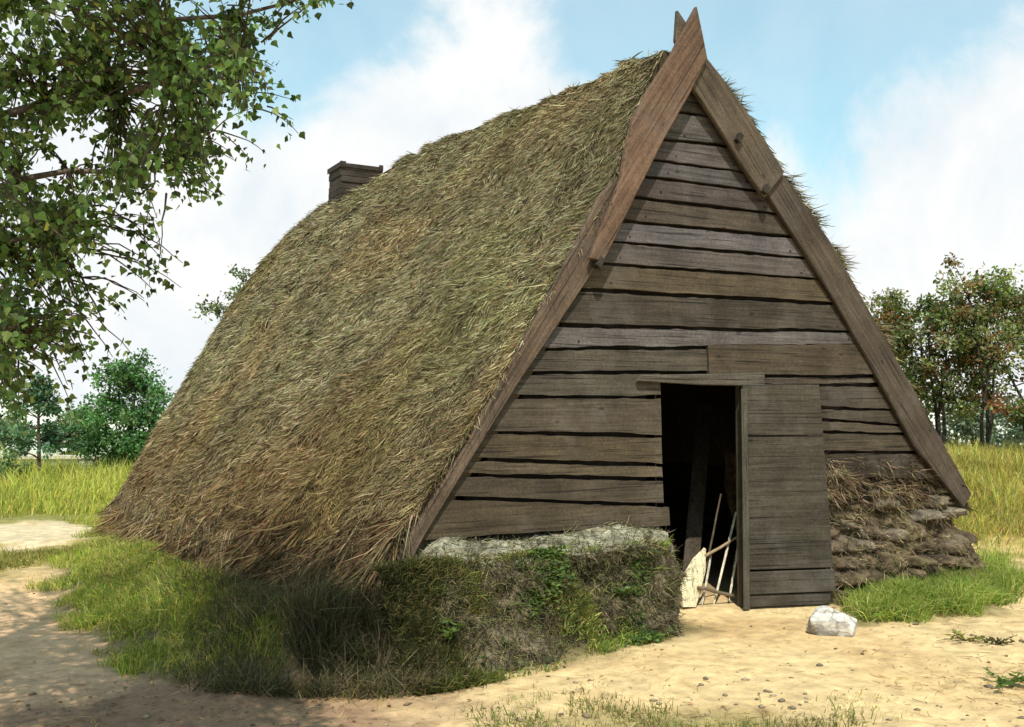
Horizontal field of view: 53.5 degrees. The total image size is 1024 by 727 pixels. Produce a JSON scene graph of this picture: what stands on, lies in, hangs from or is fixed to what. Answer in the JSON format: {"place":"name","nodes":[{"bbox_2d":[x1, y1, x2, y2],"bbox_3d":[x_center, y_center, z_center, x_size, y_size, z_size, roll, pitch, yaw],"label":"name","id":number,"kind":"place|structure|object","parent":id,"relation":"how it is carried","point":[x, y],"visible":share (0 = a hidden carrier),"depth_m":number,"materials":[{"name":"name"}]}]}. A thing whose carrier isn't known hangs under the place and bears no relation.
{"place":"outdoors","nodes":[
{"label":"outdoors","id":0,"kind":"place"},
{"bbox_2d":[0,534,125,571],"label":"trackside grass","id":1,"kind":"structure","parent":0,"point":[9,560],"depth_m":9.84,"materials":[{"name":"green plant"}]},
{"bbox_2d":[0,442,135,517],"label":"field grass","id":2,"kind":"structure","parent":0,"point":[87,487],"depth_m":16.20,"materials":[{"name":"plant"}]},
{"bbox_2d":[18,510,466,702],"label":"bank grass","id":3,"kind":"structure","parent":0,"point":[109,611],"depth_m":6.90,"materials":[{"name":"green plant"}]},
{"bbox_2d":[0,409,1023,726],"bbox_3d":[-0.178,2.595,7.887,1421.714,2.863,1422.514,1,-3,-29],"label":"ground","id":4,"kind":"structure","parent":0,"point":[764,645],"depth_m":5.66,"materials":[{"name":"beige sand"}]},
{"bbox_2d":[0,448,33,482],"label":"shrub","id":5,"kind":"object","parent":4,"relation":"on","point":[8,463],"visible":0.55,"depth_m":17.88,"materials":[{"name":"green plant"}]},
{"bbox_2d":[0,408,36,452],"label":"field bush","id":6,"kind":"object","parent":4,"relation":"on","point":[5,441],"visible":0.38,"depth_m":29.66,"materials":[{"name":"green plant"}]},
{"bbox_2d":[0,374,89,470],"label":"pine tree","id":7,"kind":"object","parent":4,"relation":"on","point":[47,405],"visible":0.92,"depth_m":19.13,"materials":[{"name":"green plant"}]},
{"bbox_2d":[1,455,100,468],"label":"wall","id":8,"kind":"structure","parent":4,"relation":"on","point":[67,458],"depth_m":22.31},
{"bbox_2d":[40,404,109,454],"bbox_3d":[-11.128,1.844,25.969,1.843,1.690,1.823,1,-3,-29],"label":"field bush","id":9,"kind":"object","parent":4,"relation":"on","point":[61,440],"visible":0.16,"depth_m":25.67,"materials":[{"name":"green plant"}]},
{"bbox_2d":[62,348,175,471],"bbox_3d":[-8.119,1.096,21.447,2.526,2.896,2.411,1,-3,-29],"label":"bushy tree","id":10,"kind":"object","parent":4,"relation":"on","point":[132,418],"visible":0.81,"depth_m":21.12,"materials":[{"name":"green plant"}]},
{"bbox_2d":[0,0,353,435],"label":"birch tree","id":11,"kind":"object","parent":4,"relation":"on","point":[90,79],"visible":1,"depth_m":3.74,"materials":[{"name":"green plant"}]},
{"bbox_2d":[188,264,252,322],"bbox_3d":[-6.867,0.097,25.023,1.319,5.159,1.848,-2,-3,36],"label":"slender tree","id":12,"kind":"object","parent":4,"relation":"on","point":[217,310],"visible":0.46,"depth_m":24.85,"materials":[{"name":"green plant"}]},
{"bbox_2d":[130,553,493,712],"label":"grass","id":13,"kind":"structure","parent":4,"relation":"on","point":[249,680],"depth_m":5.48,"materials":[{"name":"green plant"}]},
{"bbox_2d":[221,548,506,686],"bbox_3d":[-0.723,1.425,6.054,1.776,0.692,1.630,1,-3,-29],"label":"grass tuft","id":14,"kind":"object","parent":4,"relation":"on","point":[317,634],"visible":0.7,"depth_m":5.72,"materials":[{"name":"green plant"}]},
{"bbox_2d":[90,643,928,726],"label":"sparse grass","id":15,"kind":"structure","parent":4,"relation":"on","point":[533,687],"depth_m":5.14,"materials":[{"name":"green plant"}]},
{"bbox_2d":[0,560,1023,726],"bbox_3d":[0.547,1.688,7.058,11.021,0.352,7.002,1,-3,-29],"label":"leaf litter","id":16,"kind":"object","parent":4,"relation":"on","point":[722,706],"visible":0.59,"depth_m":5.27,"materials":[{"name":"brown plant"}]},
{"bbox_2d":[367,536,683,695],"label":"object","id":17,"kind":"object","parent":4,"relation":"on","point":[422,576],"depth_m":5.83,"materials":[{"name":"green plant"}]},
{"bbox_2d":[28,596,1023,726],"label":"pebbles","id":18,"kind":"object","parent":4,"relation":"on","point":[586,715],"visible":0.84,"depth_m":5.15,"materials":[{"name":"grey stone"}]},
{"bbox_2d":[80,7,1002,695],"bbox_3d":[-0.626,-0.235,10.855,7.397,5.290,9.786,1,-3,-29],"label":"turf hut","id":19,"kind":"object","parent":4,"relation":"on","point":[554,319],"visible":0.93,"depth_m":7.63,"materials":[{"name":"brown plant"}]},
{"bbox_2d":[437,617,465,639],"bbox_3d":[-0.361,1.484,5.685,0.195,0.120,0.145,-1,-3,26],"label":"weed","id":20,"kind":"object","parent":19,"relation":"on","point":[449,635],"visible":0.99,"depth_m":5.68,"materials":[{"name":"green plant"}]},
{"bbox_2d":[610,574,641,597],"bbox_3d":[0.720,1.454,6.584,0.246,0.156,0.218,-1,-2,12],"label":"weed","id":21,"kind":"object","parent":19,"relation":"on","point":[626,589],"visible":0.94,"depth_m":6.54,"materials":[{"name":"green plant"}]},
{"bbox_2d":[741,384,835,609],"bbox_3d":[2.075,0.991,7.621,0.752,1.665,0.036,0,-2,-11],"label":"door","id":22,"kind":"structure","parent":19,"relation":"in","point":[786,519],"depth_m":7.61,"materials":[{"name":"brown wood"}]},
{"bbox_2d":[474,542,678,673],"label":"creeping weeds","id":23,"kind":"object","parent":4,"relation":"on","point":[640,636],"visible":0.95,"depth_m":6.33,"materials":[{"name":"green plant"}]},
{"bbox_2d":[439,685,876,726],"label":"foreground grass","id":24,"kind":"structure","parent":4,"relation":"on","point":[650,715],"depth_m":4.83,"materials":[{"name":"green plant"}]},
{"bbox_2d":[680,548,705,606],"bbox_3d":[1.370,1.608,7.619,0.314,0.414,0.084,2,-3,-41],"label":"curved board","id":25,"kind":"object","parent":4,"relation":"on","point":[697,566],"visible":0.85,"depth_m":7.61,"materials":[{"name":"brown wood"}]},
{"bbox_2d":[683,404,712,571],"bbox_3d":[1.555,1.128,8.532,0.126,1.583,1.425,-1,-3,18],"label":"plank","id":26,"kind":"object","parent":4,"relation":"on","point":[697,489],"visible":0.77,"depth_m":8.60,"materials":[{"name":"brown wood"}]},
{"bbox_2d":[700,494,721,592],"bbox_3d":[1.529,1.383,7.817,0.022,0.734,0.384,-2,-3,39],"label":"thin pole","id":27,"kind":"object","parent":4,"relation":"on","point":[711,541],"visible":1,"depth_m":7.85,"materials":[{"name":"brown wood"}]},
{"bbox_2d":[697,512,736,605],"bbox_3d":[1.611,1.497,7.751,0.544,0.682,0.167,2,-3,-40],"label":"wooden rack","id":28,"kind":"object","parent":4,"relation":"on","point":[705,588],"visible":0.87,"depth_m":7.75,"materials":[{"name":"brown wood"}]},
{"bbox_2d":[806,605,856,636],"bbox_3d":[2.124,1.734,6.745,0.333,0.236,0.225,-1,-2,12],"label":"boulder","id":29,"kind":"object","parent":4,"relation":"on","point":[823,620],"visible":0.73,"depth_m":6.66,"materials":[{"name":"white stone"}]},
{"bbox_2d":[863,287,946,416],"bbox_3d":[6.443,0.242,17.087,1.675,3.018,1.866,-1,-2,13],"label":"rowan tree","id":30,"kind":"object","parent":4,"relation":"on","point":[894,310],"visible":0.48,"depth_m":16.76,"materials":[{"name":"green plant"}]},
{"bbox_2d":[832,541,1023,624],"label":"wall foot grass","id":31,"kind":"structure","parent":4,"relation":"on","point":[907,599],"depth_m":7.50,"materials":[{"name":"green plant"}]},
{"bbox_2d":[890,284,1016,446],"bbox_3d":[7.015,0.169,16.711,2.022,3.108,1.697,1,-3,-17],"label":"rowan tree","id":32,"kind":"object","parent":4,"relation":"on","point":[927,303],"visible":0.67,"depth_m":16.36,"materials":[{"name":"green plant"}]},
{"bbox_2d":[905,252,1023,450],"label":"rowan tree","id":33,"kind":"object","parent":4,"relation":"on","point":[980,285],"visible":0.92,"depth_m":16.11,"materials":[{"name":"green plant"}]},
{"bbox_2d":[944,629,987,642],"bbox_3d":[2.907,1.743,6.498,0.155,0.081,0.286,2,-3,-40],"label":"weed","id":34,"kind":"object","parent":4,"relation":"on","point":[960,634],"visible":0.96,"depth_m":6.51,"materials":[{"name":"green plant"}]},
{"bbox_2d":[924,398,1008,445],"bbox_3d":[10.555,1.537,23.885,1.829,1.724,1.753,0,-2,-3],"label":"distant bush","id":35,"kind":"object","parent":4,"relation":"on","point":[969,432],"visible":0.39,"depth_m":23.61,"materials":[{"name":"green plant"}]},
{"bbox_2d":[945,273,1023,432],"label":"rowan tree","id":36,"kind":"object","parent":4,"relation":"on","point":[1020,396],"visible":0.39,"depth_m":16.63,"materials":[{"name":"green plant"}]},
{"bbox_2d":[971,634,1016,644],"bbox_3d":[3.032,1.728,6.359,0.274,0.071,0.173,-1,-2,13],"label":"weed","id":37,"kind":"object","parent":4,"relation":"on","point":[992,639],"visible":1,"depth_m":6.35,"materials":[{"name":"green plant"}]},
{"bbox_2d":[970,389,1023,447],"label":"distant bush","id":38,"kind":"object","parent":4,"relation":"on","point":[1017,433],"visible":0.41,"depth_m":22.11,"materials":[{"name":"green plant"}]},
{"bbox_2d":[970,413,1023,449],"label":"distant bush","id":39,"kind":"object","parent":4,"relation":"on","point":[1001,439],"visible":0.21,"depth_m":26.82,"materials":[{"name":"green plant"}]},
{"bbox_2d":[982,666,1023,687],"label":"weed","id":40,"kind":"object","parent":4,"relation":"on","point":[1001,681],"visible":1,"depth_m":5.48,"materials":[{"name":"green plant"}]},
{"bbox_2d":[0,0,1023,409],"label":"sky","id":41,"kind":"structure","parent":0,"point":[903,118],"materials":[{"name":"blue"}]},
{"bbox_2d":[945,435,1023,558],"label":"heath grass","id":42,"kind":"structure","parent":0,"point":[970,461],"depth_m":12.40,"materials":[{"name":"yellow plant"}]}
]}

